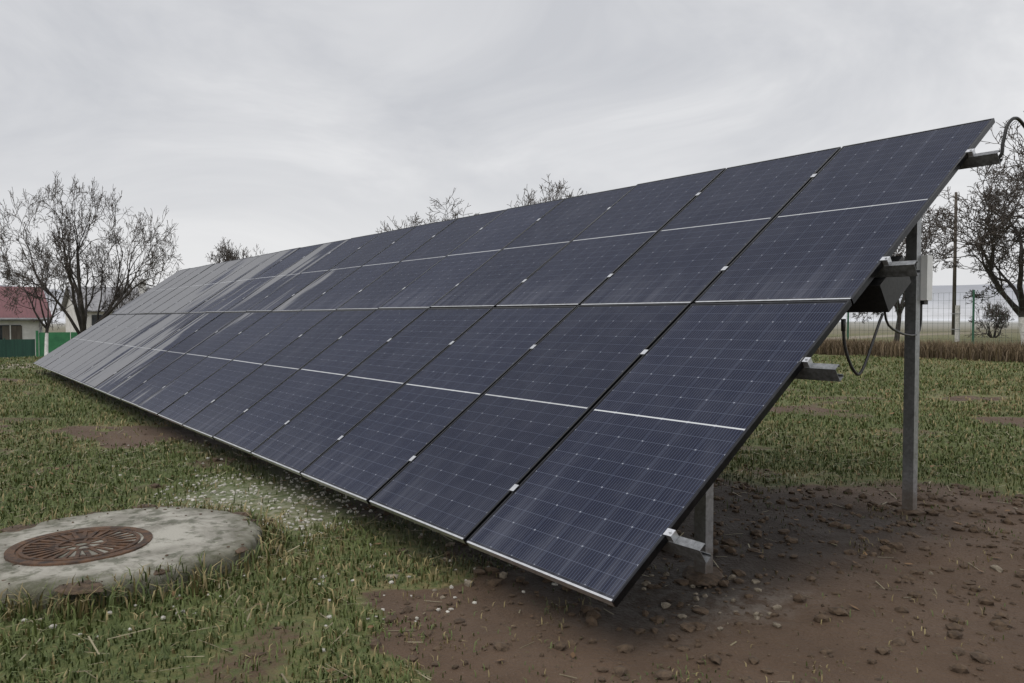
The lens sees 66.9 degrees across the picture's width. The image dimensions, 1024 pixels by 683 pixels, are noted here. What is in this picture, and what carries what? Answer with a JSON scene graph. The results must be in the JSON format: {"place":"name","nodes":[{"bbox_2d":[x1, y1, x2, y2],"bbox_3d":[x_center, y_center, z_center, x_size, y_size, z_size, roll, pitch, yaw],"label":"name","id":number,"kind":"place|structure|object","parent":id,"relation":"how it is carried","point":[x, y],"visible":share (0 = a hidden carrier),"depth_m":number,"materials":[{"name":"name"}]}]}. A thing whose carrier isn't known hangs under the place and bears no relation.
{"place":"outdoors","nodes":[
{"label":"outdoors","id":0,"kind":"place"},
{"bbox_2d":[0,319,1023,682],"bbox_3d":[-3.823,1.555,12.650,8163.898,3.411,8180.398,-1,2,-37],"label":"site ground","id":1,"kind":"structure","parent":0,"point":[930,663],"depth_m":4.08,"materials":[{"name":"soil"}]},
{"bbox_2d":[0,286,52,355],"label":"house","id":2,"kind":"structure","parent":1,"relation":"on","point":[22,326],"depth_m":46.99,"materials":[{"name":"red paint"}]},
{"bbox_2d":[0,331,77,357],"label":"green board fence","id":3,"kind":"object","parent":1,"relation":"on","point":[13,348],"visible":0.45,"depth_m":40.98,"materials":[{"name":"green wood"}]},
{"bbox_2d":[0,246,86,355],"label":"tree","id":4,"kind":"object","parent":1,"relation":"on","point":[48,322],"visible":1,"depth_m":26.05,"materials":[{"name":"brown plant"}]},
{"bbox_2d":[0,172,182,333],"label":"tree","id":5,"kind":"object","parent":1,"relation":"on","point":[81,310],"visible":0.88,"depth_m":34.72,"materials":[{"name":"brown plant"}]},
{"bbox_2d":[60,279,150,338],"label":"white house","id":6,"kind":"structure","parent":1,"relation":"on","point":[91,316],"depth_m":73.56,"materials":[{"name":"paint"}]},
{"bbox_2d":[0,504,261,609],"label":"manhole slab","id":7,"kind":"structure","parent":1,"relation":"on","point":[185,532],"depth_m":4.52,"materials":[{"name":"grey concrete"}]},
{"bbox_2d":[4,526,152,565],"bbox_3d":[-2.555,1.210,4.597,0.770,0.025,0.770,-1,2,-37],"label":"manhole cover","id":8,"kind":"object","parent":7,"relation":"in","point":[43,550],"visible":0.99,"depth_m":4.55,"materials":[{"name":"brown metal"}]},
{"bbox_2d":[207,237,263,263],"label":"tree","id":9,"kind":"object","parent":1,"relation":"on","point":[228,256],"visible":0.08,"depth_m":59.41,"materials":[{"name":"brown plant"}]},
{"bbox_2d":[376,188,479,232],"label":"tree","id":10,"kind":"object","parent":1,"relation":"on","point":[442,219],"visible":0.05,"depth_m":45.03,"materials":[{"name":"brown plant"}]},
{"bbox_2d":[0,443,1023,682],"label":"soil clods","id":11,"kind":"object","parent":1,"relation":"on","point":[715,577],"visible":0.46,"depth_m":4.21,"materials":[{"name":"brown soil"}]},
{"bbox_2d":[1,377,1023,678],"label":"fallen leaves","id":12,"kind":"object","parent":1,"relation":"on","point":[573,655],"visible":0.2,"depth_m":6.60,"materials":[{"name":"brown plant"}]},
{"bbox_2d":[21,440,1017,651],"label":"limestone pebbles","id":13,"kind":"object","parent":1,"relation":"on","point":[503,575],"visible":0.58,"depth_m":5.38,"materials":[{"name":"white stone"}]},
{"bbox_2d":[48,117,1023,573],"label":"mounting frame","id":14,"kind":"object","parent":1,"relation":"on","point":[910,275],"visible":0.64,"depth_m":5.13,"materials":[{"name":"metal"}]},
{"bbox_2d":[34,118,994,606],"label":"solar panels","id":15,"kind":"object","parent":14,"relation":"on","point":[596,436],"visible":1,"depth_m":5.88,"materials":[{"name":"blue glass"}]},
{"bbox_2d":[507,174,588,206],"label":"tree","id":16,"kind":"object","parent":1,"relation":"on","point":[532,201],"visible":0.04,"depth_m":44.15,"materials":[{"name":"brown plant"}]},
{"bbox_2d":[852,201,958,340],"bbox_3d":[17.727,-3.116,35.924,4.807,7.417,4.477,1,2,22],"label":"tree","id":17,"kind":"object","parent":1,"relation":"on","point":[926,244],"visible":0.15,"depth_m":35.39,"materials":[{"name":"brown plant"}]},
{"bbox_2d":[814,335,1023,362],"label":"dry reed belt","id":18,"kind":"object","parent":1,"relation":"on","point":[993,352],"visible":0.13,"depth_m":28.03,"materials":[{"name":"beige plant"}]},
{"bbox_2d":[837,290,1023,343],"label":"welded fence","id":19,"kind":"object","parent":1,"relation":"on","point":[973,313],"visible":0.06,"depth_m":29.83,"materials":[{"name":"metal"}]},
{"bbox_2d":[950,192,960,341],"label":"utility pole","id":20,"kind":"object","parent":1,"relation":"on","point":[955,313],"visible":0.68,"depth_m":44.61,"materials":[{"name":"brown wood"}]},
{"bbox_2d":[921,111,1023,343],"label":"tree","id":21,"kind":"object","parent":1,"relation":"on","point":[993,229],"visible":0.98,"depth_m":39.92,"materials":[{"name":"brown plant"}]},
{"bbox_2d":[965,300,1014,337],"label":"shrub","id":22,"kind":"object","parent":1,"relation":"on","point":[999,314],"visible":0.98,"depth_m":49.82,"materials":[{"name":"brown plant"}]},
{"bbox_2d":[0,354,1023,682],"bbox_3d":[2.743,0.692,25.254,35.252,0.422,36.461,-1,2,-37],"label":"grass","id":23,"kind":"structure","parent":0,"point":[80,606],"depth_m":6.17,"materials":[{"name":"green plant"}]},
{"bbox_2d":[0,284,1023,318],"bbox_3d":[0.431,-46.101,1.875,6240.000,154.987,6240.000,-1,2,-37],"label":"distant hills","id":24,"kind":"structure","parent":0,"point":[934,306],"depth_m":2562.96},
{"bbox_2d":[0,0,1023,289],"label":"sky","id":25,"kind":"structure","parent":0,"point":[273,126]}
]}

